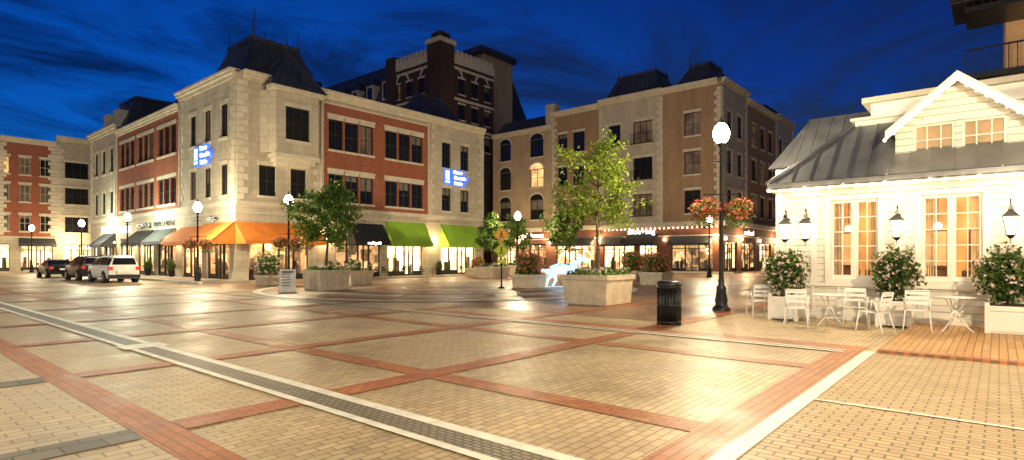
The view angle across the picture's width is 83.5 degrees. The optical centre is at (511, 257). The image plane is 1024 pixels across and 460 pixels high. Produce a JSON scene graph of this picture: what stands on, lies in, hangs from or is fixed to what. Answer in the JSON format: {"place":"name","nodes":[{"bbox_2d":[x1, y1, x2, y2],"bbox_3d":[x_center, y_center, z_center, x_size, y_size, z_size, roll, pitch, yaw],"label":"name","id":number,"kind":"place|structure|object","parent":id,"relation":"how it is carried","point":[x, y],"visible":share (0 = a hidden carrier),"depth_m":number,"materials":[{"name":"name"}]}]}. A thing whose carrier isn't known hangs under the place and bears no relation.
{"place":"outdoors","nodes":[
{"label":"outdoors","id":0,"kind":"place"},
{"bbox_2d":[161,243,377,274],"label":"shop sides","id":1,"kind":"object","parent":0,"point":[373,257],"visible":0.1,"depth_m":42.90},
{"bbox_2d":[91,69,482,220],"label":"walls","id":2,"kind":"structure","parent":0,"point":[212,97],"depth_m":46.43,"materials":[{"name":"stone"}]},
{"bbox_2d":[260,89,275,151],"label":"bay sides","id":3,"kind":"object","parent":2,"relation":"attached to","point":[267,120],"visible":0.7,"depth_m":39.22,"materials":[{"name":"stone"}]},
{"bbox_2d":[263,53,325,95],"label":"bay roof","id":4,"kind":"structure","parent":3,"relation":"on","point":[277,78],"depth_m":40.51,"materials":[{"name":"metal"}]},
{"bbox_2d":[276,89,318,157],"bbox_3d":[-15.135,-9.350,40.413,0.200,4.300,3.200,0,0,40],"label":"bay front","id":5,"kind":"object","parent":3,"relation":"attached to","point":[282,145],"visible":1,"depth_m":40.26,"materials":[{"name":"stone"}]},
{"bbox_2d":[266,83,324,100],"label":"bay cornice","id":6,"kind":"structure","parent":5,"relation":"attached to","point":[320,97],"depth_m":39.99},
{"bbox_2d":[114,101,430,216],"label":"downpipes","id":7,"kind":"object","parent":2,"relation":"attached to","point":[179,162],"visible":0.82,"depth_m":43.99,"materials":[{"name":"metal"}]},
{"bbox_2d":[93,136,469,217],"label":"sills","id":8,"kind":"structure","parent":2,"relation":"attached to","point":[259,196],"depth_m":46.14,"materials":[{"name":"stone"}]},
{"bbox_2d":[96,104,467,214],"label":"window frames","id":9,"kind":"structure","parent":2,"relation":"attached to","point":[223,180],"depth_m":46.45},
{"bbox_2d":[151,112,370,199],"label":"windows","id":10,"kind":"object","parent":9,"relation":"in","point":[368,138],"depth_m":45.93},
{"bbox_2d":[97,106,466,214],"bbox_3d":[-23.102,-7.375,56.597,32.900,6.250,21.750,0,0,40],"label":"window glass","id":11,"kind":"object","parent":9,"relation":"in","point":[270,171],"visible":0.58,"depth_m":45.29,"materials":[{"name":"glass"}]},
{"bbox_2d":[112,137,466,201],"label":"blinds","id":12,"kind":"object","parent":9,"relation":"attached to","point":[362,184],"visible":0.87,"depth_m":48.93,"materials":[{"name":"fabric"}]},
{"bbox_2d":[94,98,469,195],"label":"lintels","id":13,"kind":"object","parent":2,"relation":"attached to","point":[225,100],"visible":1,"depth_m":46.11,"materials":[{"name":"stone"}]},
{"bbox_2d":[86,67,486,142],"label":"cornice","id":14,"kind":"structure","parent":2,"relation":"attached to","point":[212,81],"depth_m":45.91,"materials":[{"name":"stone"}]},
{"bbox_2d":[90,78,483,219],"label":"quoins","id":15,"kind":"object","parent":2,"relation":"attached to","point":[240,190],"visible":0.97,"depth_m":38.58,"materials":[{"name":"stone"}]},
{"bbox_2d":[120,40,459,126],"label":"mansard roof","id":16,"kind":"structure","parent":2,"relation":"on","point":[155,106],"depth_m":43.81,"materials":[{"name":"black tile"}]},
{"bbox_2d":[104,109,127,128],"bbox_3d":[-39.649,-13.500,57.894,4.400,2.000,1.500,0,0,40],"label":"dormer","id":17,"kind":"object","parent":16,"relation":"on","point":[118,116],"visible":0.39,"depth_m":56.35,"materials":[{"name":"stone"}]},
{"bbox_2d":[119,35,443,106],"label":"roof curb","id":18,"kind":"structure","parent":16,"relation":"on","point":[247,39],"depth_m":43.72,"materials":[{"name":"black metal"}]},
{"bbox_2d":[119,39,461,127],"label":"roof seams","id":19,"kind":"object","parent":16,"relation":"attached to","point":[283,54],"visible":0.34,"depth_m":41.59,"materials":[{"name":"metal"}]},
{"bbox_2d":[268,152,319,169],"bbox_3d":[-15.409,-6.790,40.646,1.079,0.820,3.400,0,0,40],"label":"bay corbel","id":20,"kind":"object","parent":2,"relation":"attached to","point":[285,160],"visible":1,"depth_m":40.30,"materials":[{"name":"stone"}]},
{"bbox_2d":[199,143,467,186],"bbox_3d":[-13.438,-7.365,48.071,5.770,1.490,21.910,0,0,40],"label":"led sign back","id":21,"kind":"object","parent":2,"relation":"attached to","point":[211,154],"visible":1,"depth_m":52.87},
{"bbox_2d":[327,112,423,181],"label":"window lintels","id":22,"kind":"structure","parent":2,"relation":"attached to","point":[371,173],"depth_m":45.96,"materials":[{"name":"stone"}]},
{"bbox_2d":[226,241,366,273],"bbox_3d":[-20.097,-0.060,47.778,13.500,3.280,10.800,0,0,40],"label":"shop interior","id":23,"kind":"object","parent":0,"point":[255,249],"visible":0.05,"depth_m":42.11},
{"bbox_2d":[151,257,469,277],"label":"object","id":24,"kind":"object","parent":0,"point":[398,263],"visible":0.15,"depth_m":48.34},
{"bbox_2d":[23,269,741,283],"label":"sidewalk","id":25,"kind":"structure","parent":0,"point":[177,279],"depth_m":40.51,"materials":[{"name":"concrete"}]},
{"bbox_2d":[314,30,526,265],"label":"hotel tower","id":26,"kind":"structure","parent":0,"point":[473,86],"depth_m":86.15,"materials":[{"name":"brick"}]},
{"bbox_2d":[408,79,488,152],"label":"window glass","id":27,"kind":"structure","parent":26,"relation":"in","point":[460,83],"depth_m":84.77,"materials":[{"name":"black"}]},
{"bbox_2d":[0,0,1002,168],"label":"sky","id":28,"kind":"structure","parent":0,"point":[66,65],"materials":[{"name":"blue"}]},
{"bbox_2d":[0,270,1023,459],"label":"plaza paving","id":29,"kind":"structure","parent":0,"point":[452,368],"depth_m":7.52,"materials":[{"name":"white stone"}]},
{"bbox_2d":[0,236,90,270],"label":"base","id":30,"kind":"object","parent":29,"relation":"on","point":[15,254],"visible":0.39,"depth_m":67.50,"materials":[{"name":"stone"}]},
{"bbox_2d":[0,141,55,236],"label":"walls brick","id":31,"kind":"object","parent":30,"relation":"on","point":[35,208],"visible":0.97,"depth_m":67.92,"materials":[{"name":"brick"}]},
{"bbox_2d":[2,156,49,231],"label":"window frames","id":32,"kind":"structure","parent":31,"relation":"attached to","point":[27,193],"depth_m":68.15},
{"bbox_2d":[0,158,49,229],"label":"windows","id":33,"kind":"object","parent":32,"relation":"in","point":[45,190],"depth_m":68.00,"materials":[{"name":"glass"}]},
{"bbox_2d":[4,156,86,231],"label":"window glass","id":34,"kind":"object","parent":32,"relation":"in","point":[45,226],"visible":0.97,"depth_m":71.30,"materials":[{"name":"glass"}]},
{"bbox_2d":[0,141,63,235],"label":"quoins","id":35,"kind":"object","parent":31,"relation":"attached to","point":[55,214],"visible":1,"depth_m":69.81,"materials":[{"name":"stone"}]},
{"bbox_2d":[0,135,89,146],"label":"cornice","id":36,"kind":"structure","parent":31,"relation":"attached to","point":[41,142],"depth_m":68.95,"materials":[{"name":"stone"}]},
{"bbox_2d":[0,172,89,233],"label":"sills","id":37,"kind":"structure","parent":31,"relation":"attached to","point":[45,203],"depth_m":69.19,"materials":[{"name":"stone"}]},
{"bbox_2d":[4,153,89,217],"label":"lintels","id":38,"kind":"object","parent":31,"relation":"attached to","point":[65,186],"visible":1,"depth_m":69.38,"materials":[{"name":"stone"}]},
{"bbox_2d":[21,246,49,266],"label":"shop interior","id":39,"kind":"object","parent":30,"relation":"in","point":[24,251],"visible":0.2,"depth_m":69.58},
{"bbox_2d":[19,238,56,246],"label":"awning","id":40,"kind":"object","parent":30,"relation":"attached to","point":[45,242],"visible":1,"depth_m":68.29,"materials":[{"name":"grey fabric"}]},
{"bbox_2d":[56,141,90,237],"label":"building wall","id":41,"kind":"structure","parent":30,"relation":"on","point":[76,152],"depth_m":71.45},
{"bbox_2d":[65,162,87,232],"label":"windows","id":42,"kind":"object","parent":41,"relation":"attached to","point":[80,171],"visible":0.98,"depth_m":72.00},
{"bbox_2d":[36,259,74,277],"bbox_3d":[-36.871,0.899,46.414,4.700,1.498,2.240,0,0,40],"label":"suv","id":43,"kind":"object","parent":29,"relation":"on","point":[48,267],"visible":0.67,"depth_m":45.13,"materials":[{"name":"black paint"}]},
{"bbox_2d":[65,255,109,280],"bbox_3d":[-30.644,0.731,41.386,4.700,1.836,2.240,0,0,40],"label":"parked suv","id":44,"kind":"object","parent":29,"relation":"on","point":[77,267],"visible":0.51,"depth_m":39.87,"materials":[{"name":"paint"}]},
{"bbox_2d":[88,255,139,282],"bbox_3d":[-26.072,0.731,37.502,4.700,1.836,2.240,0,0,40],"label":"parked suv","id":45,"kind":"object","parent":29,"relation":"on","point":[105,269],"visible":0.99,"depth_m":36.14,"materials":[{"name":"white paint"}]},
{"bbox_2d":[108,245,201,275],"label":"shop sides","id":46,"kind":"object","parent":29,"relation":"on","point":[188,260],"visible":0.03,"depth_m":44.90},
{"bbox_2d":[181,199,214,280],"bbox_3d":[-19.528,-1.035,35.859,2.155,5.270,1.191,0,0,0],"label":"street lamp","id":47,"kind":"object","parent":29,"relation":"on","point":[205,244],"visible":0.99,"depth_m":35.78,"materials":[{"name":"metal"}]},
{"bbox_2d":[254,248,281,285],"bbox_3d":[-14.051,0.539,32.928,1.540,2.121,1.523,0,0,40],"label":"flower planter","id":48,"kind":"object","parent":29,"relation":"on","point":[267,274],"visible":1,"depth_m":32.62,"materials":[{"name":"stone"}]},
{"bbox_2d":[94,241,473,278],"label":"shop mullions","id":49,"kind":"object","parent":29,"relation":"on","point":[224,258],"visible":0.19,"depth_m":46.57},
{"bbox_2d":[96,247,472,270],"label":"shop sides","id":50,"kind":"object","parent":49,"relation":"attached to","point":[469,252],"visible":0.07,"depth_m":51.07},
{"bbox_2d":[387,246,464,273],"bbox_3d":[-23.998,-0.210,54.044,37.999,3.580,8.594,0,0,6],"label":"shop interior","id":51,"kind":"object","parent":49,"relation":"in","point":[444,253],"depth_m":53.97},
{"bbox_2d":[91,98,482,277],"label":"stone walls","id":52,"kind":"structure","parent":29,"relation":"on","point":[238,257],"depth_m":44.61,"materials":[{"name":"stone"}]},
{"bbox_2d":[99,245,461,277],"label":"door stile","id":53,"kind":"object","parent":52,"relation":"attached to","point":[285,258],"depth_m":42.83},
{"bbox_2d":[91,211,477,227],"bbox_3d":[-23.300,-3.060,57.946,33.450,0.080,24.050,0,0,40],"label":"sign band","id":54,"kind":"object","parent":52,"relation":"attached to","point":[273,213],"visible":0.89,"depth_m":46.14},
{"bbox_2d":[89,200,483,223],"bbox_3d":[-23.295,-3.650,57.883,33.540,0.300,24.140,0,0,40],"label":"belt course","id":55,"kind":"object","parent":52,"relation":"attached to","point":[228,203],"visible":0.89,"depth_m":46.62,"materials":[{"name":"stone"}]},
{"bbox_2d":[324,101,427,126],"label":"brick spandrel trim","id":56,"kind":"structure","parent":52,"relation":"attached to","point":[358,109],"depth_m":46.30,"materials":[{"name":"stone"}]},
{"bbox_2d":[386,221,483,247],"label":"awnings","id":57,"kind":"object","parent":52,"relation":"attached to","point":[408,235],"visible":0.9,"depth_m":49.69,"materials":[{"name":"fabric"}]},
{"bbox_2d":[270,192,304,268],"bbox_3d":[-12.333,-1.035,31.738,2.017,5.270,1.234,0,0,0],"label":"street lamp","id":58,"kind":"object","parent":29,"relation":"on","point":[279,242],"visible":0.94,"depth_m":31.68,"materials":[{"name":"metal"}]},
{"bbox_2d":[279,269,295,291],"bbox_3d":[-10.300,1.075,26.334,0.700,1.050,0.640,0,0,-20],"label":"sandwich board","id":59,"kind":"object","parent":29,"relation":"on","point":[287,280],"visible":0.96,"depth_m":26.17,"materials":[{"name":"white paint"}]},
{"bbox_2d":[139,270,456,279],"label":"shop kickplates","id":60,"kind":"object","parent":29,"relation":"on","point":[251,276],"visible":0.28,"depth_m":47.06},
{"bbox_2d":[280,178,368,290],"bbox_3d":[-8.997,-1.147,28.023,4.472,5.494,3.610,0,0,40],"label":"potted tree","id":61,"kind":"object","parent":29,"relation":"on","point":[327,277],"visible":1,"depth_m":27.55,"materials":[{"name":"green plant"}]},
{"bbox_2d":[343,259,373,285],"bbox_3d":[-9.072,0.824,33.032,1.600,1.552,1.600,0,0,40],"label":"flower planter","id":62,"kind":"object","parent":29,"relation":"on","point":[359,275],"visible":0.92,"depth_m":32.69,"materials":[{"name":"stone"}]},
{"bbox_2d":[474,212,510,278],"bbox_3d":[-1.491,-0.955,43.934,2.810,5.110,2.771,0,0,40],"label":"potted tree","id":63,"kind":"object","parent":29,"relation":"on","point":[487,271],"visible":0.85,"depth_m":43.45,"materials":[{"name":"green plant"}]},
{"bbox_2d":[494,226,508,288],"bbox_3d":[-0.554,0.000,29.322,0.785,3.200,0.396,0,0,-22],"label":"traffic sign","id":64,"kind":"object","parent":29,"relation":"on","point":[501,235],"visible":1,"depth_m":29.28,"materials":[{"name":"metal"}]},
{"bbox_2d":[502,214,533,274],"bbox_3d":[0.374,-1.262,52.141,3.401,5.725,3.205,0,0,40],"label":"potted tree","id":65,"kind":"object","parent":29,"relation":"on","point":[512,224],"visible":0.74,"depth_m":51.70,"materials":[{"name":"green plant"}]},
{"bbox_2d":[510,251,547,288],"bbox_3d":[0.828,0.618,29.927,1.536,1.964,1.623,0,0,40],"label":"flower planter","id":66,"kind":"object","parent":29,"relation":"on","point":[527,274],"visible":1,"depth_m":29.58,"materials":[{"name":"stone"}]},
{"bbox_2d":[539,212,588,277],"bbox_3d":[4.058,-1.161,45.581,3.690,5.522,3.434,0,0,-20],"label":"potted tree","id":67,"kind":"object","parent":29,"relation":"on","point":[566,234],"visible":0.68,"depth_m":45.29,"materials":[{"name":"green plant"}]},
{"bbox_2d":[541,255,587,286],"bbox_3d":[2.772,0.724,30.958,2.690,1.764,0.700,0,0,0],"label":"light sculpture","id":68,"kind":"object","parent":29,"relation":"on","point":[562,268],"visible":0.62,"depth_m":30.81,"materials":[{"name":"white"}]},
{"bbox_2d":[542,125,652,306],"bbox_3d":[2.951,-1.416,19.501,3.666,6.031,3.531,0,0,-18],"label":"potted tree","id":69,"kind":"object","parent":29,"relation":"on","point":[602,286],"visible":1,"depth_m":19.26,"materials":[{"name":"green plant"}]},
{"bbox_2d":[617,250,645,280],"bbox_3d":[8.367,0.530,40.039,1.743,2.139,1.836,0,0,40],"label":"flower planter","id":70,"kind":"object","parent":29,"relation":"on","point":[635,258],"visible":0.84,"depth_m":39.61,"materials":[{"name":"stone"}]},
{"bbox_2d":[497,243,769,270],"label":"shop mullions","id":71,"kind":"object","parent":29,"relation":"on","point":[685,255],"visible":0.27,"depth_m":68.39,"materials":[{"name":"metal"}]},
{"bbox_2d":[505,246,633,268],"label":"shop interior","id":72,"kind":"object","parent":71,"relation":"in","point":[588,255],"visible":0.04,"depth_m":72.34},
{"bbox_2d":[498,243,768,269],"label":"shop sides","id":73,"kind":"object","parent":29,"relation":"on","point":[560,258],"visible":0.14,"depth_m":69.93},
{"bbox_2d":[493,225,775,271],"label":"base wall","id":74,"kind":"structure","parent":29,"relation":"on","point":[662,247],"depth_m":66.07,"materials":[{"name":"red brick"}]},
{"bbox_2d":[550,233,712,246],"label":"awning","id":75,"kind":"object","parent":74,"relation":"attached to","point":[671,241],"depth_m":65.23,"materials":[{"name":"fabric"}]},
{"bbox_2d":[507,220,775,232],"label":"belt","id":76,"kind":"object","parent":74,"relation":"on","point":[677,224],"visible":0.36,"depth_m":65.72,"materials":[{"name":"stone"}]},
{"bbox_2d":[493,131,551,228],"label":"building wall","id":77,"kind":"structure","parent":76,"relation":"on","point":[520,192],"depth_m":77.28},
{"bbox_2d":[552,78,792,226],"bbox_3d":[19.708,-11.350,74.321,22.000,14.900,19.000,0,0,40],"label":"building wall","id":78,"kind":"structure","parent":76,"relation":"on","point":[675,142],"depth_m":63.80,"materials":[{"name":"brick"}]},
{"bbox_2d":[545,104,559,131],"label":"chimney","id":79,"kind":"object","parent":78,"relation":"on","point":[549,109],"visible":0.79,"depth_m":74.21,"materials":[{"name":"stone"}]},
{"bbox_2d":[499,134,773,222],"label":"sills","id":80,"kind":"structure","parent":78,"relation":"attached to","point":[652,179],"depth_m":68.27,"materials":[{"name":"stone"}]},
{"bbox_2d":[491,76,796,139],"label":"cornice","id":81,"kind":"structure","parent":78,"relation":"attached to","point":[736,87],"depth_m":67.65,"materials":[{"name":"stone"}]},
{"bbox_2d":[497,116,544,133],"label":"mansard","id":82,"kind":"object","parent":81,"relation":"on","point":[541,123],"visible":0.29,"depth_m":78.67,"materials":[{"name":"black"}]},
{"bbox_2d":[500,111,788,221],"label":"window frames","id":83,"kind":"structure","parent":78,"relation":"attached to","point":[646,204],"depth_m":68.58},
{"bbox_2d":[500,134,542,202],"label":"arch glass","id":84,"kind":"object","parent":83,"relation":"in","point":[507,170],"visible":1,"depth_m":78.85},
{"bbox_2d":[501,112,770,209],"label":"blinds","id":85,"kind":"object","parent":83,"relation":"attached to","point":[534,205],"visible":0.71,"depth_m":75.72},
{"bbox_2d":[501,119,780,220],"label":"window glass","id":86,"kind":"object","parent":83,"relation":"in","point":[690,195],"visible":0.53,"depth_m":71.79,"materials":[{"name":"glass"}]},
{"bbox_2d":[635,112,787,214],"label":"windows","id":87,"kind":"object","parent":83,"relation":"in","point":[692,167],"depth_m":62.66,"materials":[{"name":"glass"}]},
{"bbox_2d":[552,86,793,225],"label":"quoins","id":88,"kind":"object","parent":78,"relation":"attached to","point":[717,93],"visible":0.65,"depth_m":64.44,"materials":[{"name":"stone"}]},
{"bbox_2d":[557,107,789,200],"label":"lintels","id":89,"kind":"object","parent":78,"relation":"attached to","point":[684,150],"visible":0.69,"depth_m":65.97,"materials":[{"name":"stone"}]},
{"bbox_2d":[638,252,673,284],"bbox_3d":[8.433,0.630,33.537,1.613,1.940,1.536,0,0,40],"label":"flower planter","id":90,"kind":"object","parent":29,"relation":"on","point":[656,271],"visible":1,"depth_m":33.14,"materials":[{"name":"stone"}]},
{"bbox_2d":[656,280,681,325],"bbox_3d":[3.747,1.070,13.678,0.620,1.060,0.620,0,0,40],"label":"trash can","id":91,"kind":"object","parent":29,"relation":"on","point":[669,302],"visible":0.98,"depth_m":13.47,"materials":[{"name":"black paint"}]},
{"bbox_2d":[685,117,758,310],"bbox_3d":[6.312,-1.335,17.366,2.245,5.870,1.261,0,0,0],"label":"street lamp","id":92,"kind":"object","parent":29,"relation":"on","point":[735,208],"visible":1,"depth_m":17.23,"materials":[{"name":"metal"}]},
{"bbox_2d":[745,285,770,317],"bbox_3d":[6.649,1.165,15.435,0.530,0.879,0.588,0,0,4],"label":"patio chair","id":93,"kind":"object","parent":29,"relation":"on","point":[753,300],"visible":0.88,"depth_m":15.24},
{"bbox_2d":[761,247,811,320],"bbox_3d":[7.081,0.659,14.853,1.180,1.883,1.161,0,0,40],"label":"rose planter","id":94,"kind":"object","parent":29,"relation":"on","point":[787,272],"visible":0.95,"depth_m":14.64,"materials":[{"name":"white paint"}]},
{"bbox_2d":[783,289,809,327],"bbox_3d":[6.624,1.165,13.347,0.530,0.879,0.588,0,0,30],"label":"patio chair","id":95,"kind":"object","parent":29,"relation":"on","point":[805,301],"visible":1,"depth_m":13.20,"materials":[{"name":"metal"}]},
{"bbox_2d":[842,288,868,326],"bbox_3d":[8.015,1.165,13.384,0.530,0.879,0.588,0,0,30],"label":"patio chair","id":96,"kind":"object","parent":29,"relation":"on","point":[845,299],"visible":0.98,"depth_m":13.51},
{"bbox_2d":[855,292,895,334],"bbox_3d":[7.748,1.165,12.229,0.530,0.879,0.588,0,0,-30],"label":"patio chair","id":97,"kind":"object","parent":29,"relation":"on","point":[886,300],"visible":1,"depth_m":12.11,"materials":[{"name":"metal"}]},
{"bbox_2d":[765,70,1023,326],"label":"white restaurant pavilion","id":98,"kind":"structure","parent":29,"relation":"on","point":[848,182],"depth_m":13.95,"materials":[{"name":"paint"}]},
{"bbox_2d":[797,209,812,245],"bbox_3d":[7.691,-0.785,15.014,0.312,0.991,0.416,0,0,40],"label":"wall lantern","id":99,"kind":"object","parent":98,"relation":"attached to","point":[806,221],"depth_m":14.96,"materials":[{"name":"glass"}]},
{"bbox_2d":[888,204,904,243],"bbox_3d":[9.215,-0.785,13.720,0.312,0.991,0.416,0,0,40],"label":"wall lantern","id":100,"kind":"object","parent":98,"relation":"attached to","point":[897,218],"depth_m":13.66,"materials":[{"name":"glass"}]},
{"bbox_2d":[1001,198,1019,243],"bbox_3d":[10.777,-0.785,12.392,0.312,0.991,0.416,0,0,40],"label":"wall lantern","id":101,"kind":"object","parent":98,"relation":"attached to","point":[1010,213],"depth_m":12.33,"materials":[{"name":"glass"}]},
{"bbox_2d":[869,244,926,327],"bbox_3d":[8.972,0.645,13.345,1.118,1.909,1.214,0,0,40],"label":"rose planter","id":102,"kind":"object","parent":29,"relation":"on","point":[897,272],"visible":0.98,"depth_m":13.14,"materials":[{"name":"white paint"}]},
{"bbox_2d":[1006,19,1023,165],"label":"walls","id":103,"kind":"structure","parent":29,"relation":"on","point":[1014,30],"depth_m":22.55,"materials":[{"name":"beige brick"}]},
{"bbox_2d":[951,0,997,24],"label":"canopy","id":104,"kind":"object","parent":103,"relation":"attached to","point":[958,11],"visible":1,"depth_m":22.11,"materials":[{"name":"black paint"}]},
{"bbox_2d":[965,0,1023,79],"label":"balcony slab","id":105,"kind":"structure","parent":103,"relation":"attached to","point":[991,13],"depth_m":21.80,"materials":[{"name":"black paint"}]},
{"bbox_3d":[-64.323,-0.010,61.207,1.100,3.180,24.000,0,0,40],"label":"shop","id":106,"kind":"object","parent":29,"relation":"on","visible":0},
{"bbox_2d":[0,245,90,266],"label":"shop interior","id":107,"kind":"object","parent":106,"relation":"attached to","point":[3,253],"depth_m":72.12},
{"bbox_2d":[529,244,743,269],"bbox_3d":[15.285,-0.060,73.748,26.000,3.280,9.600,0,0,40],"label":"shop interior","id":108,"kind":"object","parent":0,"point":[680,254],"visible":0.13,"depth_m":63.84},
{"bbox_2d":[877,323,1023,365],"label":"patio paving","id":109,"kind":"structure","parent":0,"point":[961,343],"depth_m":10.19,"materials":[{"name":"wood"}]},
{"bbox_2d":[902,290,932,331],"bbox_3d":[8.725,1.129,12.349,0.530,0.879,0.588,0,0,35],"label":"patio chair","id":110,"kind":"object","parent":109,"relation":"on","point":[923,292],"visible":1,"depth_m":12.18,"materials":[{"name":"metal"}]},
{"bbox_2d":[933,296,976,332],"bbox_3d":[9.357,1.201,12.126,0.740,0.744,0.740,0,0,40],"label":"bistro table","id":111,"kind":"object","parent":109,"relation":"on","point":[953,311],"visible":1,"depth_m":12.07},
{"bbox_2d":[970,241,1023,334],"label":"rose planter","id":112,"kind":"object","parent":109,"relation":"on","point":[1002,278],"visible":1,"depth_m":11.78,"materials":[{"name":"white paint"}]},
{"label":"upper deck","id":113,"kind":"structure","parent":0,"visible":0},
{"bbox_2d":[607,64,774,112],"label":"mansard roof","id":114,"kind":"structure","parent":113,"relation":"on","point":[646,82],"depth_m":66.67,"materials":[{"name":"black tile"}]},
{"bbox_2d":[497,64,775,133],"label":"roof seams","id":115,"kind":"object","parent":114,"relation":"attached to","point":[635,90],"visible":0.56,"depth_m":67.58,"materials":[{"name":"metal"}]},
{"bbox_2d":[617,61,777,113],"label":"roof curb","id":116,"kind":"structure","parent":114,"relation":"on","point":[691,66],"depth_m":67.32,"materials":[{"name":"black metal"}]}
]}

